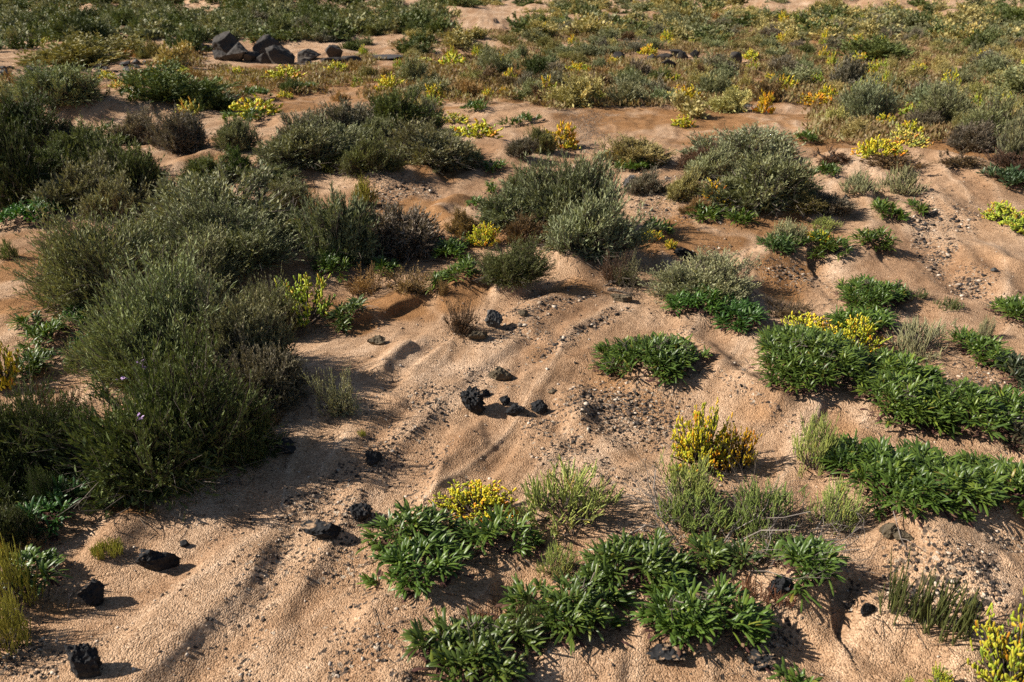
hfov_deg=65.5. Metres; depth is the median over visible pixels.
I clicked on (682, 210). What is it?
dry shrub
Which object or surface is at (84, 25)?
shrub
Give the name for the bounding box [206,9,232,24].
shrub
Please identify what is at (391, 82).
yellow succulent
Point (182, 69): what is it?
yellow succulent
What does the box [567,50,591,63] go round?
pale shrub
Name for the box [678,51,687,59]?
boulder
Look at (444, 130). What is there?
shrub
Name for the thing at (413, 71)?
shrub
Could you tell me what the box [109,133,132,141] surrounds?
rosette plant
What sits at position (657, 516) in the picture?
dead branch
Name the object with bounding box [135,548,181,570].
lava rock
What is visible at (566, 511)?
dead branch
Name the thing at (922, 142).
yellow succulent
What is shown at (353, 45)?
shrub
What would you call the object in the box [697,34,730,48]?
shrub
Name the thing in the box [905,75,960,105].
shrub
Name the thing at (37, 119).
shrub
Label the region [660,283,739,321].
rosette plant
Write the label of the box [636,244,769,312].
shrub
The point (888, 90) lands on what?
pale shrub
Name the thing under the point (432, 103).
shrub
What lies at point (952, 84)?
shrub
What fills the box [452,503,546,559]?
rosette plant
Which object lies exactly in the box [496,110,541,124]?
rosette plant
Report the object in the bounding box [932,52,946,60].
pale shrub
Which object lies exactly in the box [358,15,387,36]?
shrub
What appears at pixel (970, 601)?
lava rock
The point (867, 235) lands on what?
rosette plant
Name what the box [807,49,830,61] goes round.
pale shrub
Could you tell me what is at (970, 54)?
pale shrub
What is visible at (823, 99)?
yellow succulent
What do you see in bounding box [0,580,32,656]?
stick plant
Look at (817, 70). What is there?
shrub
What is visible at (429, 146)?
shrub
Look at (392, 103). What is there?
shrub
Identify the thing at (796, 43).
shrub
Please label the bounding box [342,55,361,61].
boulder
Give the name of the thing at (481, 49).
shrub
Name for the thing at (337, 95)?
dry tuft
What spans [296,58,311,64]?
boulder
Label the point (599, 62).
shrub
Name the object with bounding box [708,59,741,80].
shrub
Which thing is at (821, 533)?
dead branch
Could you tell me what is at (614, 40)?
pale shrub
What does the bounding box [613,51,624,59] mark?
boulder
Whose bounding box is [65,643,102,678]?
lava rock
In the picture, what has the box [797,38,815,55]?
shrub
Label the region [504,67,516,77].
yellow tuft
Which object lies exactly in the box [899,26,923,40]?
shrub
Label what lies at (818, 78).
yellow tuft
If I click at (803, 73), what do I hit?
shrub
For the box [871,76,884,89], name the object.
yellow tuft
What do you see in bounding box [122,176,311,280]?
shrub
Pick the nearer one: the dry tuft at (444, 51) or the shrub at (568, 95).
the shrub at (568, 95)
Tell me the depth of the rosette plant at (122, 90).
12.18 m
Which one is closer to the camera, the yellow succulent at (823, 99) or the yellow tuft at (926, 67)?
the yellow succulent at (823, 99)
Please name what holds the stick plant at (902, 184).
on the ground at (176, 624)
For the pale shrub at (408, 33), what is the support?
on the ground at (176, 624)
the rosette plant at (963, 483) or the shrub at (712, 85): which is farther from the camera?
the shrub at (712, 85)
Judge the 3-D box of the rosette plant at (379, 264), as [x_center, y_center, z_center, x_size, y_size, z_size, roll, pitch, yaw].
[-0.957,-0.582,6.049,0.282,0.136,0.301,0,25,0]
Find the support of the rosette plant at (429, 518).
on the ground at (176, 624)
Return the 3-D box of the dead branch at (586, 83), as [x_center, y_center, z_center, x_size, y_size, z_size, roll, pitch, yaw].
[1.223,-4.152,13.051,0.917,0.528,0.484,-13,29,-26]
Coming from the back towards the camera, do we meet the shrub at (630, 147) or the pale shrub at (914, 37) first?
the pale shrub at (914, 37)
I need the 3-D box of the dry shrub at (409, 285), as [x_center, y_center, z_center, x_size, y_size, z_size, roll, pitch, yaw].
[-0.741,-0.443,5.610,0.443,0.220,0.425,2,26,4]
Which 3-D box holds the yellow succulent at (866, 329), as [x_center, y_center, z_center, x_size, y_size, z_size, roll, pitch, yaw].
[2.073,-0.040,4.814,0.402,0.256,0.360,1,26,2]
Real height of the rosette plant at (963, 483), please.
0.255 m
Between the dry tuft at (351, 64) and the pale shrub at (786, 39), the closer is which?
the dry tuft at (351, 64)
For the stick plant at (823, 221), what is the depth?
7.09 m
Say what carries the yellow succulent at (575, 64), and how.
on the ground at (176, 624)
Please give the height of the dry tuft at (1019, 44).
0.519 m
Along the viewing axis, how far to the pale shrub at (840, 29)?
24.34 m
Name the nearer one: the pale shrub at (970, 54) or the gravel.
the gravel
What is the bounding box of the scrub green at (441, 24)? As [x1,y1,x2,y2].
[0,0,1022,53]
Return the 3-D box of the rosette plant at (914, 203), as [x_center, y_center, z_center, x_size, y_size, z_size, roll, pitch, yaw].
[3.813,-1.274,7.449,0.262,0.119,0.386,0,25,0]
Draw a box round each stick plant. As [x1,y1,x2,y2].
[0,234,19,260]
[0,533,45,611]
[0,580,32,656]
[61,335,88,375]
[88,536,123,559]
[349,173,378,205]
[357,429,366,436]
[465,601,497,620]
[509,593,540,649]
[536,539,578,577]
[651,484,747,543]
[655,449,727,518]
[719,476,810,547]
[735,573,764,601]
[761,584,796,608]
[769,217,809,244]
[787,404,848,478]
[803,473,870,533]
[804,215,843,229]
[837,166,881,194]
[876,161,929,195]
[878,547,942,626]
[886,315,960,363]
[900,285,933,300]
[918,575,987,645]
[933,295,964,311]
[976,315,996,337]
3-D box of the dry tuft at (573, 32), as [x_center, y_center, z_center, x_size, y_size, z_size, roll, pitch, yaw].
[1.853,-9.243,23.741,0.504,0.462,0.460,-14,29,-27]
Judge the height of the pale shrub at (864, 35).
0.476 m
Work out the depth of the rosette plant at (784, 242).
6.31 m
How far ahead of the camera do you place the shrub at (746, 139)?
9.22 m
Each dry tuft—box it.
[1,67,17,82]
[118,48,134,56]
[132,44,151,59]
[144,34,170,58]
[187,64,210,77]
[189,49,208,55]
[329,89,350,101]
[348,58,359,71]
[356,62,378,79]
[380,67,394,75]
[439,44,458,55]
[454,73,483,96]
[455,76,475,86]
[460,49,476,60]
[467,59,499,78]
[475,73,487,87]
[496,67,518,88]
[506,60,525,76]
[527,78,556,105]
[534,34,555,46]
[534,68,549,77]
[542,37,562,55]
[556,51,574,59]
[568,24,583,36]
[591,70,615,85]
[593,64,609,73]
[613,63,634,77]
[620,28,637,39]
[638,82,653,93]
[689,60,712,73]
[711,10,719,18]
[732,39,747,51]
[740,84,756,95]
[750,69,787,101]
[829,48,842,56]
[917,54,935,68]
[1004,37,1015,50]
[1016,36,1023,52]
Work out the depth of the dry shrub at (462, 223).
6.65 m
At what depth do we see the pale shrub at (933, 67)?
17.67 m
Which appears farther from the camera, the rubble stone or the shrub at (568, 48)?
the shrub at (568, 48)
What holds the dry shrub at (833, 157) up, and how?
on the ground at (176, 624)
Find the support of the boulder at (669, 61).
on the ground at (176, 624)
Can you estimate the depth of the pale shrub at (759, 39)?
21.65 m
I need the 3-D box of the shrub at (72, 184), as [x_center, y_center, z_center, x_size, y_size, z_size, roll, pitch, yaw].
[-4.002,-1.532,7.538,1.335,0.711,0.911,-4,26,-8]
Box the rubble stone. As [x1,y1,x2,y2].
[119,61,129,65]
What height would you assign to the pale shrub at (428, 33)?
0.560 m
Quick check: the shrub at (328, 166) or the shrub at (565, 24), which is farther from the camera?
the shrub at (565, 24)
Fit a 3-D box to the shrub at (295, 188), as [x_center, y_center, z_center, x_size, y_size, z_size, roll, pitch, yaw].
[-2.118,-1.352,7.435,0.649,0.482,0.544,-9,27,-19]
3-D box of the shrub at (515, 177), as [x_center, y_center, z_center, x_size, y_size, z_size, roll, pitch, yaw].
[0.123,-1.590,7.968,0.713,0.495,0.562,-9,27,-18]
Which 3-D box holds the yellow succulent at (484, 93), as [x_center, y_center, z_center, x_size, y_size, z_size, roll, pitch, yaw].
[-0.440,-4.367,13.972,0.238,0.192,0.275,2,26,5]
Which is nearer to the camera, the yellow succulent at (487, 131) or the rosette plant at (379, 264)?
the rosette plant at (379, 264)
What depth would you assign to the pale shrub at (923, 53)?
19.25 m
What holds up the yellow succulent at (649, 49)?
on the ground at (176, 624)
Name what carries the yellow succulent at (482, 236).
on the ground at (176, 624)
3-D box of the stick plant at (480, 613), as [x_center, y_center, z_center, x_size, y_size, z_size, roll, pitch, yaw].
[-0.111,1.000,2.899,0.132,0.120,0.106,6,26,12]
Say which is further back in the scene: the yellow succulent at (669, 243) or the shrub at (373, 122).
the shrub at (373, 122)
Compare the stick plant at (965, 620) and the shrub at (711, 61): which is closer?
the stick plant at (965, 620)
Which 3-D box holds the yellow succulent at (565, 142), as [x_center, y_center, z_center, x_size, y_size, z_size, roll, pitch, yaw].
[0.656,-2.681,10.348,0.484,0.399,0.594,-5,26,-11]
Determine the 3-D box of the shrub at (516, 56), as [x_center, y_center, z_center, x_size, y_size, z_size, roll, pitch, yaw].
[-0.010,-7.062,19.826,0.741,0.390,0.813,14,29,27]
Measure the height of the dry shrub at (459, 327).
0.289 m
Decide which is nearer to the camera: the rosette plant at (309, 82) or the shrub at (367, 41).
the rosette plant at (309, 82)
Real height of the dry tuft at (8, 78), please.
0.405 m
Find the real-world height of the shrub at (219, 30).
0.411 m
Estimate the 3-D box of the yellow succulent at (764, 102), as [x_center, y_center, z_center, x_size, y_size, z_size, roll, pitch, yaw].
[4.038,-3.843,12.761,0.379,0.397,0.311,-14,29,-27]
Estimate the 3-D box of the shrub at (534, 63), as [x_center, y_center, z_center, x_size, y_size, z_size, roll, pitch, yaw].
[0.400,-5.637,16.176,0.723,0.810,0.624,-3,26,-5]
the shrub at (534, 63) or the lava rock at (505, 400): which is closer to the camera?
the lava rock at (505, 400)
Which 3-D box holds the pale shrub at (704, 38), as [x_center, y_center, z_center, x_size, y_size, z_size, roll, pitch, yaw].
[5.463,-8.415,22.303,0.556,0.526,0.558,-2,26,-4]
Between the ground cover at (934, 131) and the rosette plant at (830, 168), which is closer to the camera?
the rosette plant at (830, 168)
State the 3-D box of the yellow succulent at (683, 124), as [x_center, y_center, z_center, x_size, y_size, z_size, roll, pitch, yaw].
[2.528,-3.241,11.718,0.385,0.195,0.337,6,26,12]
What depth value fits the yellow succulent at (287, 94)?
14.27 m
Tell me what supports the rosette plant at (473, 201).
on the ground at (176, 624)
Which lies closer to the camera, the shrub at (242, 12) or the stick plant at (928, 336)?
the stick plant at (928, 336)
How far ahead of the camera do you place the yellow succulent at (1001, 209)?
7.13 m
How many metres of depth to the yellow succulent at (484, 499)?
3.45 m
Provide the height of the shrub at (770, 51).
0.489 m
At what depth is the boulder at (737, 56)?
19.18 m
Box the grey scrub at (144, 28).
[0,0,1023,42]
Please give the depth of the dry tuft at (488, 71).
15.94 m
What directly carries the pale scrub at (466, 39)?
on the ground at (176, 624)
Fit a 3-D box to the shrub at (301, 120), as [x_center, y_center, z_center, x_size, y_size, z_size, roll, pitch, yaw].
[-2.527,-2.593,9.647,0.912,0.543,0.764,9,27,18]
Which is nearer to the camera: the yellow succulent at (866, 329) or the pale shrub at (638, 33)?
the yellow succulent at (866, 329)
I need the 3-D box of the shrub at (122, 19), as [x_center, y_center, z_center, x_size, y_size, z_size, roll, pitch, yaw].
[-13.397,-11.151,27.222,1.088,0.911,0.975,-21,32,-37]
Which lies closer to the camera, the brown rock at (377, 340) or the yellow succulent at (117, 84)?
the brown rock at (377, 340)
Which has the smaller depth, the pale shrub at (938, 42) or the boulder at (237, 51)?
the boulder at (237, 51)
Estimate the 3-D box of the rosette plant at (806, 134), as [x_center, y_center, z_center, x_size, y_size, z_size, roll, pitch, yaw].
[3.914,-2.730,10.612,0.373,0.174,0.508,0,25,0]
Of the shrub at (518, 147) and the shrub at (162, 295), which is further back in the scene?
the shrub at (518, 147)
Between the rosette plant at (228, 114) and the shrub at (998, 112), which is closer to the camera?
the shrub at (998, 112)
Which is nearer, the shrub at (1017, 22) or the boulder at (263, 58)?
the boulder at (263, 58)
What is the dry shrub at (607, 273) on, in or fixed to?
on the ground at (176, 624)
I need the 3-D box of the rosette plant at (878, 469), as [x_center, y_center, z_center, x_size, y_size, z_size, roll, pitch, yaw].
[1.654,0.565,3.542,0.487,0.257,0.816,-7,26,-15]
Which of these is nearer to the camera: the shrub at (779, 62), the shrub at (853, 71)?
the shrub at (853, 71)
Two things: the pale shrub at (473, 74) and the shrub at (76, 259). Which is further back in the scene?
the pale shrub at (473, 74)
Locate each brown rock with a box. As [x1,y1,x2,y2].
[367,335,385,344]
[469,330,487,339]
[488,366,512,380]
[518,310,527,316]
[610,293,631,302]
[879,522,897,538]
[893,530,913,540]
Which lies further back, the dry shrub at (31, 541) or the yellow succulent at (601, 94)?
the yellow succulent at (601, 94)
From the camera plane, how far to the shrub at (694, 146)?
9.87 m
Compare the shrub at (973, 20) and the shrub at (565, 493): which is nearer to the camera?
the shrub at (565, 493)
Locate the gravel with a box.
[0,152,1022,681]
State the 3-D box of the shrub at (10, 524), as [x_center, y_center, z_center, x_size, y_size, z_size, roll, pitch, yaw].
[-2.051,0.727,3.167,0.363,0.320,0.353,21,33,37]
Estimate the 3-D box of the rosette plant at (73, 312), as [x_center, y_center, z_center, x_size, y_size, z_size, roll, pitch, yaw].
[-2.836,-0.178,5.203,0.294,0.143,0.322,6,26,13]
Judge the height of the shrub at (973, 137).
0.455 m
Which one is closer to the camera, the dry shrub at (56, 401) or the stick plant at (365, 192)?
the dry shrub at (56, 401)
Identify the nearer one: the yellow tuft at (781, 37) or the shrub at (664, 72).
the shrub at (664, 72)
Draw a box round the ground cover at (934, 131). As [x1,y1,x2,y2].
[141,11,1023,144]
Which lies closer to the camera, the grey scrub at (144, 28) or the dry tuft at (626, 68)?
the dry tuft at (626, 68)
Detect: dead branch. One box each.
[47,569,81,608]
[521,483,617,534]
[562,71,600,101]
[567,434,682,542]
[604,266,645,298]
[609,431,732,539]
[685,423,844,536]
[687,421,869,579]
[722,471,886,574]
[750,456,850,539]
[756,148,827,219]
[890,501,919,547]
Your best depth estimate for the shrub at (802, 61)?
18.17 m
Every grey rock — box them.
[484,309,503,327]
[623,175,635,186]
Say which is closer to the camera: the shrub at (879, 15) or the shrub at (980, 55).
the shrub at (980, 55)
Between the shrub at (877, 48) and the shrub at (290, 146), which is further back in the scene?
the shrub at (877, 48)
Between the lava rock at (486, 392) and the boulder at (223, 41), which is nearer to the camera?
the lava rock at (486, 392)
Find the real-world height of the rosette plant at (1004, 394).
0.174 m
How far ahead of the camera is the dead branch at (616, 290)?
5.72 m
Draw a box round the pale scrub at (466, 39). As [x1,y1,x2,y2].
[434,0,1023,48]
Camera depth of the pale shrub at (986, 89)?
14.24 m
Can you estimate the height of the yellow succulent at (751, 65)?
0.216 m
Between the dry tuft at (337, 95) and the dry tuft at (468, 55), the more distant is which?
the dry tuft at (468, 55)
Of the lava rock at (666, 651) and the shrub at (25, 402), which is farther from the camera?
the shrub at (25, 402)
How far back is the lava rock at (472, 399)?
4.21 m
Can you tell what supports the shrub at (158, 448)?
on the ground at (176, 624)
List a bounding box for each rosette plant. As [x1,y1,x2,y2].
[0,192,69,227]
[0,482,28,510]
[0,544,73,597]
[3,343,62,379]
[5,309,49,330]
[5,475,93,542]
[10,316,70,352]
[49,303,99,328]
[53,330,91,361]
[93,117,114,130]
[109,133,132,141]
[116,86,146,102]
[218,108,239,119]
[240,85,272,96]
[241,107,267,121]
[295,81,322,91]
[311,246,357,282]
[324,294,368,335]
[355,496,462,555]
[356,529,474,602]
[371,254,400,277]
[398,606,550,681]
[423,267,456,294]
[431,233,473,262]
[440,253,479,282]
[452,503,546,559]
[460,97,489,110]
[464,195,486,208]
[481,159,508,172]
[484,178,498,193]
[490,557,637,654]
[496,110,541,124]
[576,526,700,598]
[588,331,717,385]
[612,157,657,170]
[630,568,781,656]
[640,216,675,235]
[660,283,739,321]
[682,527,739,583]
[683,199,727,223]
[710,292,769,335]
[714,536,770,576]
[719,206,757,225]
[748,321,875,397]
[753,231,799,255]
[753,531,851,612]
[765,656,823,681]
[791,129,819,143]
[793,228,857,261]
[809,160,842,177]
[812,428,959,528]
[819,304,900,336]
[831,273,916,312]
[848,225,902,251]
[849,367,967,439]
[860,346,947,385]
[867,195,911,224]
[885,436,1014,528]
[903,197,935,215]
[913,376,1023,442]
[937,324,1016,374]
[947,447,1023,516]
[974,162,1023,189]
[977,452,1023,494]
[980,382,1023,421]
[983,292,1023,325]
[987,349,1023,391]
[999,410,1023,454]
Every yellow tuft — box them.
[350,75,362,87]
[357,43,368,54]
[393,57,401,68]
[422,82,447,97]
[424,92,443,105]
[447,44,459,58]
[472,44,481,57]
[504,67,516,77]
[535,74,556,91]
[660,29,672,40]
[777,31,786,41]
[778,9,789,20]
[808,71,824,83]
[818,82,837,97]
[819,46,829,56]
[822,29,828,37]
[826,51,838,65]
[849,32,863,41]
[851,51,867,62]
[867,58,878,72]
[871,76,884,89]
[874,58,887,69]
[881,70,891,83]
[898,102,920,115]
[912,61,927,71]
[942,68,961,86]
[971,91,982,106]
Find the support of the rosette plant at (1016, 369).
on the ground at (176, 624)
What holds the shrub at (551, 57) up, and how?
on the ground at (176, 624)
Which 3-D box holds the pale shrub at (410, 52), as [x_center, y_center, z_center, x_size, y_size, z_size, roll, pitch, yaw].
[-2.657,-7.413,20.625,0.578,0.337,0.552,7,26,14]
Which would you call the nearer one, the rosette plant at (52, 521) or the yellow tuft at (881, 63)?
the rosette plant at (52, 521)
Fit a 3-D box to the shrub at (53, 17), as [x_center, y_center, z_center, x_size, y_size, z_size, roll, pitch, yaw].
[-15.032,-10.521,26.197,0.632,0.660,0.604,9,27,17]
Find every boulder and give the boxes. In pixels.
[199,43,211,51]
[212,31,238,53]
[212,49,225,59]
[222,42,248,60]
[243,51,260,61]
[252,34,282,53]
[254,53,271,63]
[265,45,294,63]
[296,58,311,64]
[297,48,320,60]
[320,57,344,61]
[325,44,342,56]
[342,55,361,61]
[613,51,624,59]
[646,54,656,60]
[657,53,673,60]
[659,58,675,67]
[670,49,685,57]
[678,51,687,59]
[690,49,699,57]
[729,51,741,62]
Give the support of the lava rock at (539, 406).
on the ground at (176, 624)
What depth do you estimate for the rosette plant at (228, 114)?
11.75 m
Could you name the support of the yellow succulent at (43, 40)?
on the ground at (176, 624)
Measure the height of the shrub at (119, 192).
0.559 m
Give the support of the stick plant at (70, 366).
on the ground at (176, 624)
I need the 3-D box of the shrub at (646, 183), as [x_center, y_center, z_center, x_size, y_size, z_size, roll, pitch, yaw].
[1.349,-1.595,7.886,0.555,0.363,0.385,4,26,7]
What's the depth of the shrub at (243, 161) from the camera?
8.61 m
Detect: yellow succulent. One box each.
[0,340,21,390]
[31,36,53,46]
[96,70,117,79]
[108,78,128,88]
[169,65,188,74]
[175,96,199,117]
[227,65,246,75]
[228,93,282,119]
[259,64,307,80]
[274,272,335,331]
[275,90,293,97]
[323,59,348,71]
[374,71,407,91]
[413,55,433,62]
[428,479,518,521]
[438,50,465,65]
[442,111,470,122]
[449,118,503,138]
[464,221,500,247]
[482,86,493,96]
[545,119,580,149]
[563,61,592,71]
[579,62,593,70]
[595,90,606,99]
[637,43,657,55]
[641,228,663,240]
[665,72,683,81]
[665,239,677,249]
[667,83,700,99]
[670,114,695,127]
[670,397,737,480]
[702,177,734,206]
[718,422,762,470]
[742,48,761,60]
[746,61,760,69]
[751,90,775,113]
[776,74,799,90]
[781,311,836,333]
[797,92,831,104]
[805,229,837,242]
[824,312,892,353]
[850,134,909,158]
[876,112,895,125]
[887,127,933,147]
[895,119,925,135]
[905,673,914,681]
[924,662,953,681]
[967,588,1023,681]
[978,200,1023,224]
[1002,213,1023,234]
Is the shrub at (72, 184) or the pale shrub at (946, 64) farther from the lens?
the pale shrub at (946, 64)
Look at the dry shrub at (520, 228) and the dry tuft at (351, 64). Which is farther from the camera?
the dry tuft at (351, 64)
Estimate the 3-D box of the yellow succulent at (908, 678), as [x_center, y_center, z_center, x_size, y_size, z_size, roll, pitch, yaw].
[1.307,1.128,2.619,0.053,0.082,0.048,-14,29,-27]
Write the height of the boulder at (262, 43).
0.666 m
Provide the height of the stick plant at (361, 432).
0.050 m
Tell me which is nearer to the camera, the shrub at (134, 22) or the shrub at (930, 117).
the shrub at (930, 117)
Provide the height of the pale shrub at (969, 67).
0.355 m
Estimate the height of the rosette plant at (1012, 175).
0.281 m
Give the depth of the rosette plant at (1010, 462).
3.44 m
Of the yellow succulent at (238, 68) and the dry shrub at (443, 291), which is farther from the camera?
the yellow succulent at (238, 68)
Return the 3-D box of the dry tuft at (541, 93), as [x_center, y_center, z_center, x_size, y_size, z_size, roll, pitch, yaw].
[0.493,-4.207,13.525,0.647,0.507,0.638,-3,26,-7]
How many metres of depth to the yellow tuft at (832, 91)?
14.20 m
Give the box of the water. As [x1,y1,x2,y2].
[360,54,403,58]
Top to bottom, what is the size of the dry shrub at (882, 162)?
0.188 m
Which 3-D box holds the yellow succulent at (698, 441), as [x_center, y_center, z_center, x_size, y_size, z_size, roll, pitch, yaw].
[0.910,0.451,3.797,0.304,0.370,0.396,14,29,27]
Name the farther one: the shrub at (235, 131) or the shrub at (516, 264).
the shrub at (235, 131)
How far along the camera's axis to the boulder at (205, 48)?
22.41 m
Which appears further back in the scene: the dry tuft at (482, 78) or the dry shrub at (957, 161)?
the dry tuft at (482, 78)
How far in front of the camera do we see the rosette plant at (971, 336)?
4.76 m
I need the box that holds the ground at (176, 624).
[0,0,1023,681]
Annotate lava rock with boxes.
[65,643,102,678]
[77,578,104,606]
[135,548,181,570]
[180,539,188,547]
[271,438,295,453]
[300,518,340,538]
[349,502,372,521]
[365,450,382,465]
[460,385,485,414]
[481,388,490,395]
[499,395,510,404]
[505,404,525,415]
[530,399,547,413]
[645,643,686,660]
[673,246,696,259]
[747,649,776,670]
[766,574,793,596]
[843,600,854,609]
[860,603,875,615]
[964,596,979,606]
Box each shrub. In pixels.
[0,37,10,51]
[0,59,115,108]
[0,72,34,110]
[0,77,71,148]
[0,115,55,205]
[0,158,46,208]
[0,192,181,334]
[0,308,294,527]
[0,349,89,496]
[0,405,84,481]
[0,440,69,509]
[0,496,48,559]
[8,28,24,41]
[11,12,44,25]
[12,29,146,68]
[12,530,57,550]
[19,140,160,214]
[19,458,85,515]
[29,375,84,415]
[32,135,90,178]
[41,114,128,169]
[43,223,259,408]
[46,12,59,25]
[49,0,119,41]
[51,118,85,137]
[51,124,127,173]
[74,164,157,222]
[85,7,100,17]
[91,309,231,399]
[92,36,108,47]
[93,134,176,199]
[94,13,111,23]
[106,101,160,145]
[109,0,138,25]
[113,56,246,104]
[121,152,314,245]
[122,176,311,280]
[124,217,258,304]
[128,11,145,29]
[140,104,217,155]
[152,39,194,67]
[165,264,307,376]
[174,150,247,181]
[176,21,210,42]
[182,76,254,111]
[183,358,288,478]
[204,323,322,421]
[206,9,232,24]
[209,26,226,34]
[210,114,266,151]
[214,141,255,169]
[220,24,241,39]
[228,157,305,187]
[232,264,302,333]
[233,7,266,22]
[241,106,366,170]
[251,9,267,20]
[266,9,282,20]
[266,173,320,214]
[267,14,294,33]
[271,106,330,141]
[278,74,301,91]
[284,26,304,40]
[285,174,398,271]
[293,15,313,29]
[294,139,347,175]
[297,360,367,419]
[302,9,312,19]
[302,189,321,219]
[304,119,372,147]
[310,91,385,128]
[312,27,336,42]
[321,27,352,40]
[323,13,334,27]
[327,311,352,328]
[334,122,411,179]
[336,10,359,25]
[338,35,362,50]
[340,260,390,296]
[347,195,463,267]
[351,113,492,173]
[355,33,373,45]
[356,113,396,144]
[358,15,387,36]
[363,81,446,130]
[378,260,433,296]
[385,18,404,32]
[395,52,438,82]
[398,73,451,98]
[400,48,419,57]
[402,14,423,36]
[405,28,432,38]
[407,43,423,53]
[412,25,435,40]
[415,91,447,130]
[417,13,434,23]
[435,276,448,296]
[438,293,488,339]
[439,125,461,142]
[440,204,478,237]
[456,138,484,168]
[459,63,485,80]
[462,41,484,52]
[463,230,558,290]
[466,176,551,231]
[470,27,487,38]
[475,47,494,65]
[476,41,488,54]
[477,49,514,73]
[483,43,496,52]
[495,159,535,196]
[497,34,525,45]
[498,209,546,246]
[503,47,519,69]
[503,138,634,228]
[504,49,524,60]
[504,135,540,157]
[509,453,624,543]
[511,77,544,99]
[514,68,537,89]
[515,42,532,56]
[516,43,549,75]
[518,27,550,42]
[522,124,559,153]
[528,168,667,265]
[534,64,571,85]
[537,69,605,107]
[540,61,574,72]
[544,46,559,62]
[548,12,574,23]
[552,37,577,53]
[558,20,574,29]
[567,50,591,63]
[573,34,613,56]
[575,37,586,46]
[582,25,622,43]
[587,55,608,68]
[590,131,678,169]
[594,35,609,45]
[595,243,637,283]
[598,41,631,53]
[606,5,620,12]
[606,73,648,106]
[607,38,616,43]
[609,64,647,84]
[610,247,647,288]
[614,68,651,89]
[618,35,651,51]
[622,57,654,74]
[625,162,672,196]
[634,29,645,38]
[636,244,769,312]
[640,28,666,49]
[642,84,678,103]
[645,63,673,80]
[647,19,668,34]
[648,20,654,30]
[648,71,670,92]
[654,7,674,16]
[662,166,710,202]
[665,7,679,18]
[667,36,682,45]
[669,89,708,118]
[671,139,734,170]
[675,121,820,168]
[675,195,718,214]
[678,137,751,180]
[680,138,717,155]
[684,63,720,83]
[685,57,708,74]
[688,62,732,97]
[690,48,733,64]
[690,145,829,217]
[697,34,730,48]
[698,31,712,43]
[701,84,754,113]
[703,52,739,69]
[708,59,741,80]
[713,17,731,26]
[716,66,733,87]
[728,20,744,33]
[737,69,756,87]
[747,10,760,14]
[748,32,768,46]
[753,32,780,49]
[756,21,784,38]
[759,42,791,58]
[762,291,820,320]
[766,52,815,73]
[766,58,816,85]
[771,51,797,64]
[772,186,835,213]
[778,33,797,43]
[782,28,801,40]
[785,39,806,48]
[794,49,814,67]
[794,176,829,193]
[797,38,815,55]
[798,60,824,79]
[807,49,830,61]
[809,191,861,216]
[812,144,852,166]
[813,0,823,5]
[820,29,845,51]
[820,77,846,91]
[821,104,850,121]
[828,50,881,87]
[830,26,847,33]
[830,31,918,61]
[833,19,847,27]
[834,69,911,119]
[834,116,872,137]
[847,25,879,34]
[853,12,904,25]
[856,29,867,39]
[859,150,932,171]
[863,67,874,77]
[869,26,891,39]
[874,67,889,79]
[878,27,896,36]
[882,82,903,100]
[885,52,895,64]
[886,71,908,91]
[887,57,899,68]
[891,38,908,49]
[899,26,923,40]
[900,71,962,102]
[902,74,947,88]
[903,26,926,31]
[903,62,930,78]
[903,105,949,126]
[904,11,936,27]
[905,58,922,72]
[905,73,981,124]
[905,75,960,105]
[909,34,919,44]
[919,50,932,60]
[921,17,941,29]
[925,147,994,169]
[928,38,944,47]
[930,42,950,53]
[930,56,947,70]
[931,36,955,43]
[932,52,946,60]
[932,75,970,93]
[933,4,948,10]
[933,56,958,77]
[941,61,985,83]
[943,115,1007,152]
[946,39,965,56]
[948,109,971,127]
[951,55,973,65]
[956,85,972,98]
[957,63,978,70]
[957,81,1023,138]
[958,19,1006,46]
[958,50,1013,76]
[962,49,978,58]
[963,79,994,94]
[966,47,1016,68]
[967,16,982,26]
[967,34,986,53]
[970,80,1016,100]
[974,147,1023,171]
[975,43,1004,53]
[980,0,1023,22]
[980,68,1003,78]
[983,61,1023,94]
[992,37,1016,49]
[992,102,1023,157]
[1000,34,1018,40]
[1001,46,1023,55]
[1001,48,1023,61]
[1003,99,1023,109]
[1006,18,1023,28]
[1009,36,1023,43]
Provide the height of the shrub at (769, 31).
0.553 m
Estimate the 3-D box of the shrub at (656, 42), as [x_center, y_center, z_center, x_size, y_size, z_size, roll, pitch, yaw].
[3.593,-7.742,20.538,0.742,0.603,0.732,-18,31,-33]
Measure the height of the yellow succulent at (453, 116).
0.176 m
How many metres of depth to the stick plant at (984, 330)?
5.06 m
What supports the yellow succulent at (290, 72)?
on the ground at (176, 624)
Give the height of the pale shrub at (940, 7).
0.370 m
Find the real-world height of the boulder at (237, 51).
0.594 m
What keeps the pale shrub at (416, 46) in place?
on the ground at (176, 624)
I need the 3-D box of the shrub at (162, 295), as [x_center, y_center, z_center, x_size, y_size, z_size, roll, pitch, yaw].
[-1.906,-0.170,4.297,1.249,0.901,1.026,-6,26,-13]
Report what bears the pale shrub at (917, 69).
on the ground at (176, 624)
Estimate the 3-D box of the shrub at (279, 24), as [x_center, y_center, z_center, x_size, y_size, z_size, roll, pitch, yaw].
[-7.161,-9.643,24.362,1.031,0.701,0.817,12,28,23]
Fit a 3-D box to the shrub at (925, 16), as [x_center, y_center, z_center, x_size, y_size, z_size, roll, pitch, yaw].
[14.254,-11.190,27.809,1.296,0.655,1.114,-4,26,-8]
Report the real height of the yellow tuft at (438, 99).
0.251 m

